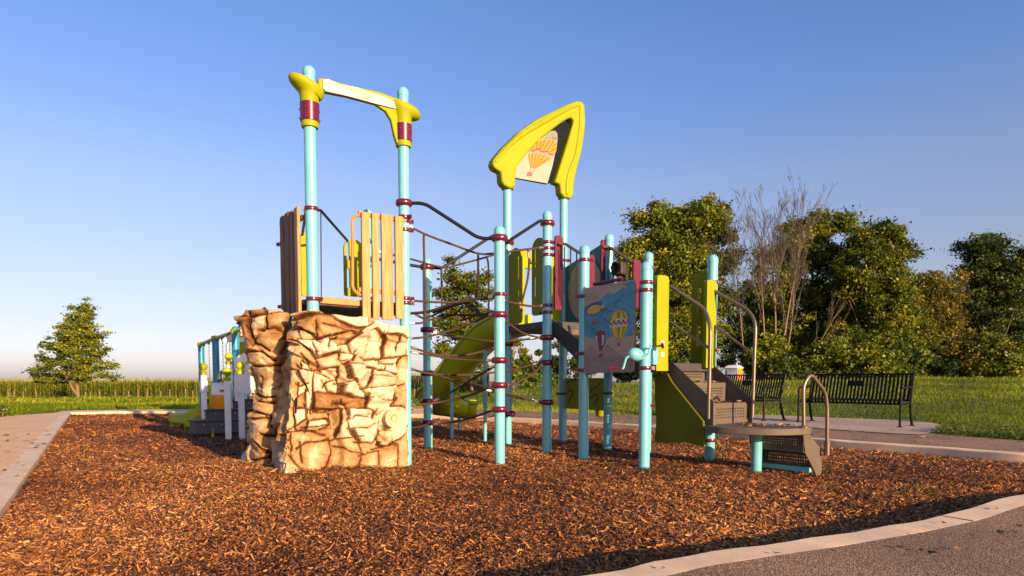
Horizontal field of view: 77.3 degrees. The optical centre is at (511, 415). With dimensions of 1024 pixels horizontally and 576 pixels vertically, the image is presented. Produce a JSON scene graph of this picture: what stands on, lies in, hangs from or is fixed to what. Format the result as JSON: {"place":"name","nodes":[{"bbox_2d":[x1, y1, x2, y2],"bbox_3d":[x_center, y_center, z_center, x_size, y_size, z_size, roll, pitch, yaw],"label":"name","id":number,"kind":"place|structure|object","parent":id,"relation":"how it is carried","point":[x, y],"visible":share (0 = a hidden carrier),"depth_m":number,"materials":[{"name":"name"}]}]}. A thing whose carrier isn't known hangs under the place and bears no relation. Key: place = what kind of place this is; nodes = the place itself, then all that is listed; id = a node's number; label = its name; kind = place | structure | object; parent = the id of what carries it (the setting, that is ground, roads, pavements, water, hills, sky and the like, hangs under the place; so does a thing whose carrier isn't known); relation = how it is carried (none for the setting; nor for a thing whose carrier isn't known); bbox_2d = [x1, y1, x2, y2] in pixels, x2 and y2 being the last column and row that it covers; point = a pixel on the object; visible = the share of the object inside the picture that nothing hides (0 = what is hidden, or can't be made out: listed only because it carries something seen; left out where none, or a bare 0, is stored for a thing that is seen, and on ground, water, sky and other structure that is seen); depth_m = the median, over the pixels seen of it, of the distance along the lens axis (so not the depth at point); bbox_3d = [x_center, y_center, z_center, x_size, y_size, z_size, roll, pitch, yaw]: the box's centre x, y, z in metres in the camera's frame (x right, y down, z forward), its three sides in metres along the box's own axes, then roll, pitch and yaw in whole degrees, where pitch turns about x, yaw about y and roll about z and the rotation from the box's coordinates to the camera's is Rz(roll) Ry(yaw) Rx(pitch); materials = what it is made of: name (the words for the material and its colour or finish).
{"place":"outdoors","nodes":[
{"label":"outdoors","id":0,"kind":"place"},
{"bbox_2d":[0,412,1023,575],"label":"mulch bed","id":1,"kind":"object","parent":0,"point":[554,556],"visible":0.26,"depth_m":5.08,"materials":[{"name":"brown wood"}]},
{"bbox_2d":[168,413,188,427],"bbox_3d":[-6.791,0.123,13.211,0.715,0.379,0.280,2,4,37],"label":"log seat","id":2,"kind":"object","parent":1,"relation":"on","point":[176,419],"visible":0.55,"depth_m":13.08,"materials":[{"name":"plastic"}]},
{"bbox_2d":[185,405,201,426],"bbox_3d":[-6.205,0.049,12.612,0.439,0.494,0.121,-2,4,-30],"label":"slide","id":3,"kind":"object","parent":1,"relation":"on","point":[194,414],"visible":0.48,"depth_m":12.55,"materials":[{"name":"plastic"}]},
{"bbox_2d":[197,326,240,404],"bbox_3d":[-6.636,-0.797,14.548,0.211,2.167,6.868,-2,4,-33],"label":"swing set","id":4,"kind":"object","parent":1,"relation":"on","point":[234,331],"visible":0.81,"depth_m":14.78,"materials":[{"name":"blue paint"}]},
{"bbox_2d":[203,342,209,402],"bbox_3d":[-7.852,-1.102,16.481,0.160,1.560,0.950,-2,4,-33],"label":"swing","id":5,"kind":"object","parent":4,"relation":"hanging from","point":[209,367],"visible":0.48,"depth_m":16.11,"materials":[{"name":"grey plastic"}]},
{"bbox_2d":[188,307,267,439],"bbox_3d":[-5.289,-0.908,12.609,1.792,2.606,3.852,0,3,0],"label":"toddler playhouse","id":6,"kind":"object","parent":1,"relation":"on","point":[226,413],"visible":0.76,"depth_m":11.72,"materials":[{"name":"white plastic"}]},
{"bbox_2d":[233,309,413,473],"bbox_3d":[-2.267,-0.193,7.684,2.128,2.028,2.364,0,3,0],"label":"climbing rock","id":7,"kind":"object","parent":1,"relation":"on","point":[330,390],"visible":0.92,"depth_m":7.03,"materials":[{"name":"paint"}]},
{"bbox_2d":[276,65,829,475],"bbox_3d":[-0.647,-2.063,8.673,4.916,5.552,7.592,-2,4,-33],"label":"play structure","id":8,"kind":"object","parent":1,"relation":"on","point":[584,305],"visible":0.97,"depth_m":7.75,"materials":[{"name":"teal paint"}]},
{"bbox_2d":[693,380,797,427],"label":"fallen leaves","id":9,"kind":"object","parent":8,"relation":"on","point":[761,423],"visible":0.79,"depth_m":7.06,"materials":[{"name":"brown plant"}]},
{"bbox_2d":[692,441,938,494],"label":"chips","id":10,"kind":"object","parent":1,"relation":"on","point":[698,457],"visible":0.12,"depth_m":5.94,"materials":[{"name":"brown wood"}]},
{"bbox_2d":[0,408,1023,575],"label":"path","id":11,"kind":"structure","parent":0,"point":[992,553],"depth_m":3.31,"materials":[{"name":"concrete"}]},
{"bbox_2d":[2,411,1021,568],"bbox_3d":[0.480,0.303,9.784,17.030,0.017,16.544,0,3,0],"label":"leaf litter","id":12,"kind":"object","parent":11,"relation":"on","point":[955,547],"visible":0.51,"depth_m":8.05,"materials":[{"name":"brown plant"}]},
{"bbox_2d":[0,375,1023,458],"bbox_3d":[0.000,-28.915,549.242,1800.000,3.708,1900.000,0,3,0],"label":"lawn","id":13,"kind":"structure","parent":0,"point":[758,405],"depth_m":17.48,"materials":[{"name":"plant"}]},
{"bbox_2d":[0,403,11,416],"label":"bush","id":14,"kind":"object","parent":13,"relation":"on","point":[4,408],"visible":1,"depth_m":15.51,"materials":[{"name":"green plant"}]},
{"bbox_2d":[21,296,124,396],"bbox_3d":[-31.247,-4.659,45.481,6.485,7.682,5.164,0,3,0],"label":"young maple","id":15,"kind":"object","parent":13,"relation":"on","point":[80,367],"visible":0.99,"depth_m":45.24,"materials":[{"name":"green plant"}]},
{"bbox_2d":[7,385,417,397],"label":"wire fence","id":16,"kind":"object","parent":13,"relation":"on","point":[99,394],"visible":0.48,"depth_m":66.41,"materials":[{"name":"brown wood"}]},
{"bbox_2d":[0,370,489,397],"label":"corn field","id":17,"kind":"structure","parent":13,"relation":"on","point":[179,387],"depth_m":70.08,"materials":[{"name":"green plant"}]},
{"bbox_2d":[411,376,422,388],"bbox_3d":[-4.251,-1.139,25.324,1.920,0.882,0.695,0,3,3],"label":"park bench","id":18,"kind":"object","parent":13,"relation":"on","point":[417,382],"visible":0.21,"depth_m":25.50,"materials":[{"name":"black metal"}]},
{"bbox_2d":[432,254,493,391],"bbox_3d":[-2.107,-4.049,29.917,4.001,6.766,3.653,0,3,0],"label":"young tree","id":19,"kind":"object","parent":13,"relation":"on","point":[460,286],"visible":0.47,"depth_m":29.32,"materials":[{"name":"green plant"}]},
{"bbox_2d":[462,372,488,395],"bbox_3d":[-1.805,-1.125,23.384,1.920,0.929,0.695,0,3,7],"label":"park bench","id":20,"kind":"object","parent":13,"relation":"on","point":[479,381],"visible":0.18,"depth_m":23.50,"materials":[{"name":"black metal"}]},
{"bbox_2d":[0,411,1023,575],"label":"kerb","id":21,"kind":"structure","parent":13,"relation":"on","point":[12,482],"depth_m":4.42,"materials":[{"name":"concrete"}]},
{"bbox_2d":[47,413,972,520],"bbox_3d":[-2.643,0.290,11.298,9.356,0.132,18.876,-3,4,-40],"label":"kerb joint","id":22,"kind":"object","parent":21,"relation":"on","point":[773,440],"visible":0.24,"depth_m":3.98,"materials":[{"name":"grey concrete"}]},
{"bbox_2d":[512,337,535,387],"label":"young tree","id":23,"kind":"object","parent":13,"relation":"on","point":[524,357],"visible":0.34,"depth_m":35.70,"materials":[{"name":"green plant"}]},
{"bbox_2d":[512,371,541,388],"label":"bush","id":24,"kind":"object","parent":13,"relation":"on","point":[533,380],"visible":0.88,"depth_m":26.65,"materials":[{"name":"green plant"}]},
{"bbox_2d":[514,358,541,373],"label":"bush","id":25,"kind":"object","parent":13,"relation":"on","point":[531,369],"visible":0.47,"depth_m":60.65,"materials":[{"name":"green plant"}]},
{"bbox_2d":[532,349,557,376],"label":"bush","id":26,"kind":"object","parent":13,"relation":"on","point":[537,352],"visible":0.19,"depth_m":61.32,"materials":[{"name":"green plant"}]},
{"bbox_2d":[541,374,570,385],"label":"bush","id":27,"kind":"object","parent":13,"relation":"on","point":[555,380],"visible":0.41,"depth_m":27.39,"materials":[{"name":"green plant"}]},
{"bbox_2d":[541,355,571,377],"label":"bush","id":28,"kind":"object","parent":13,"relation":"on","point":[556,364],"visible":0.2,"depth_m":61.34,"materials":[{"name":"green plant"}]},
{"bbox_2d":[552,339,595,377],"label":"young tree","id":29,"kind":"object","parent":13,"relation":"on","point":[573,363],"visible":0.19,"depth_m":39.52,"materials":[{"name":"green plant"}]},
{"bbox_2d":[612,328,639,383],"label":"bush","id":30,"kind":"object","parent":13,"relation":"on","point":[623,377],"visible":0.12,"depth_m":54.42,"materials":[{"name":"green plant"}]},
{"bbox_2d":[630,349,689,381],"bbox_3d":[12.014,-3.598,52.099,4.861,3.882,3.928,1,4,25],"label":"bush","id":31,"kind":"object","parent":13,"relation":"on","point":[671,358],"visible":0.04,"depth_m":51.42,"materials":[{"name":"green plant"}]},
{"bbox_2d":[613,191,751,358],"bbox_3d":[14.861,-10.584,57.347,13.739,18.290,9.233,0,3,0],"label":"maple tree","id":32,"kind":"object","parent":13,"relation":"on","point":[673,235],"visible":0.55,"depth_m":55.50,"materials":[{"name":"green plant"}]},
{"bbox_2d":[675,345,721,377],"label":"bush","id":33,"kind":"object","parent":13,"relation":"on","point":[687,359],"visible":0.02,"depth_m":51.48,"materials":[{"name":"green plant"}]},
{"bbox_2d":[724,363,742,379],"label":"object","id":34,"kind":"object","parent":13,"relation":"on","point":[734,369],"visible":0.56,"depth_m":49.50,"materials":[{"name":"white"}]},
{"bbox_2d":[727,370,735,379],"bbox_3d":[16.954,-2.774,49.536,0.706,1.423,0.050,3,4,41],"label":"door","id":35,"kind":"structure","parent":34,"relation":"in","point":[729,371],"depth_m":49.47,"materials":[{"name":"grey plastic"}]},
{"bbox_2d":[692,195,798,379],"bbox_3d":[19.556,-10.493,55.554,8.890,17.032,4.941,0,3,0],"label":"bare tree","id":36,"kind":"object","parent":13,"relation":"on","point":[736,260],"visible":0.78,"depth_m":54.77,"materials":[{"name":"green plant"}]},
{"bbox_2d":[716,282,799,373],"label":"dark tree","id":37,"kind":"object","parent":13,"relation":"on","point":[731,347],"visible":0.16,"depth_m":85.19,"materials":[{"name":"green plant"}]},
{"bbox_2d":[738,332,799,379],"bbox_3d":[20.868,-4.310,52.036,5.011,5.052,4.403,0,3,0],"label":"bush","id":38,"kind":"object","parent":13,"relation":"on","point":[774,346],"visible":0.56,"depth_m":51.23,"materials":[{"name":"green plant"}]},
{"bbox_2d":[730,166,835,343],"bbox_3d":[22.234,-11.350,53.767,8.483,18.870,5.130,0,3,0],"label":"bare tree","id":39,"kind":"object","parent":13,"relation":"on","point":[794,264],"visible":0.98,"depth_m":53.63,"materials":[{"name":"brown plant"}]},
{"bbox_2d":[756,350,821,379],"bbox_3d":[21.543,-3.484,50.442,4.543,3.453,3.578,-1,3,-14],"label":"bush","id":40,"kind":"object","parent":13,"relation":"on","point":[788,364],"visible":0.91,"depth_m":49.69,"materials":[{"name":"green plant"}]},
{"bbox_2d":[732,205,867,367],"bbox_3d":[27.556,-10.799,61.163,13.452,18.008,10.669,0,3,0],"label":"ash tree","id":41,"kind":"object","parent":13,"relation":"on","point":[815,301],"visible":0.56,"depth_m":59.08,"materials":[{"name":"green plant"}]},
{"bbox_2d":[794,335,853,379],"bbox_3d":[24.463,-4.066,50.641,5.687,4.636,4.185,0,3,0],"label":"bush","id":42,"kind":"object","parent":13,"relation":"on","point":[819,356],"visible":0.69,"depth_m":49.87,"materials":[{"name":"green plant"}]},
{"bbox_2d":[716,414,942,433],"bbox_3d":[5.743,0.103,13.356,3.905,0.001,5.838,-3,4,-43],"label":"bench pad","id":43,"kind":"object","parent":13,"relation":"on","point":[875,425],"visible":0.66,"depth_m":12.15,"materials":[{"name":"concrete"}]},
{"bbox_2d":[701,374,786,420],"bbox_3d":[5.069,-0.424,14.165,0.695,0.984,1.920,-2,4,-26],"label":"park bench","id":44,"kind":"object","parent":43,"relation":"on","point":[748,381],"visible":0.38,"depth_m":13.71,"materials":[{"name":"black metal"}]},
{"bbox_2d":[795,373,915,426],"bbox_3d":[6.576,-0.321,12.323,0.695,0.984,1.920,-3,4,-40],"label":"park bench","id":45,"kind":"object","parent":43,"relation":"on","point":[859,383],"visible":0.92,"depth_m":12.28,"materials":[{"name":"black metal"}]},
{"bbox_2d":[811,288,852,345],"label":"bare tree","id":46,"kind":"object","parent":13,"relation":"on","point":[830,318],"visible":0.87,"depth_m":53.24,"materials":[{"name":"brown plant"}]},
{"bbox_2d":[831,340,906,378],"bbox_3d":[27.291,-3.746,48.865,5.337,4.001,3.911,1,3,23],"label":"bush","id":47,"kind":"object","parent":13,"relation":"on","point":[867,358],"visible":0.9,"depth_m":48.10,"materials":[{"name":"green plant"}]},
{"bbox_2d":[813,215,948,370],"bbox_3d":[32.058,-9.671,55.590,11.344,15.779,8.572,0,3,0],"label":"linden tree","id":48,"kind":"object","parent":13,"relation":"on","point":[885,247],"visible":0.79,"depth_m":54.41,"materials":[{"name":"green plant"}]},
{"bbox_2d":[880,335,934,377],"bbox_3d":[29.947,-4.018,49.726,4.831,4.403,4.490,0,3,0],"label":"bush","id":49,"kind":"object","parent":13,"relation":"on","point":[909,359],"visible":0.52,"depth_m":48.61,"materials":[{"name":"green plant"}]},
{"bbox_2d":[901,267,975,347],"bbox_3d":[38.658,-7.937,59.395,8.406,11.554,6.868,0,3,0],"label":"broadleaf tree","id":50,"kind":"object","parent":13,"relation":"on","point":[940,299],"visible":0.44,"depth_m":58.23,"materials":[{"name":"green plant"}]},
{"bbox_2d":[900,272,979,340],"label":"broadleaf tree","id":51,"kind":"object","parent":13,"relation":"on","point":[924,291],"depth_m":78.94,"materials":[{"name":"green plant"}]},
{"bbox_2d":[918,346,964,377],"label":"bush","id":52,"kind":"object","parent":13,"relation":"on","point":[938,366],"visible":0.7,"depth_m":48.96,"materials":[{"name":"green plant"}]},
{"bbox_2d":[926,327,983,377],"bbox_3d":[35.076,-4.378,50.261,4.981,5.181,4.576,0,3,0],"label":"bush","id":53,"kind":"object","parent":13,"relation":"on","point":[953,348],"visible":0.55,"depth_m":49.62,"materials":[{"name":"green plant"}]},
{"bbox_2d":[931,421,1023,439],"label":"clover","id":54,"kind":"object","parent":13,"relation":"on","point":[993,430],"visible":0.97,"depth_m":10.03,"materials":[{"name":"green plant"}]},
{"bbox_2d":[941,229,1023,343],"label":"oak tree","id":55,"kind":"object","parent":13,"relation":"on","point":[996,288],"visible":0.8,"depth_m":63.38,"materials":[{"name":"green plant"}]},
{"bbox_2d":[953,329,1018,377],"bbox_3d":[36.142,-4.233,49.241,4.839,4.885,3.846,0,3,0],"label":"bush","id":56,"kind":"object","parent":13,"relation":"on","point":[989,342],"visible":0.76,"depth_m":48.47,"materials":[{"name":"green plant"}]},
{"bbox_2d":[986,331,1023,377],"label":"bush","id":57,"kind":"object","parent":13,"relation":"on","point":[1013,363],"visible":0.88,"depth_m":47.81,"materials":[{"name":"green plant"}]},
{"bbox_2d":[0,0,1023,381],"label":"sky","id":58,"kind":"structure","parent":0,"point":[152,151],"materials":[{"name":"blue"}]}
]}

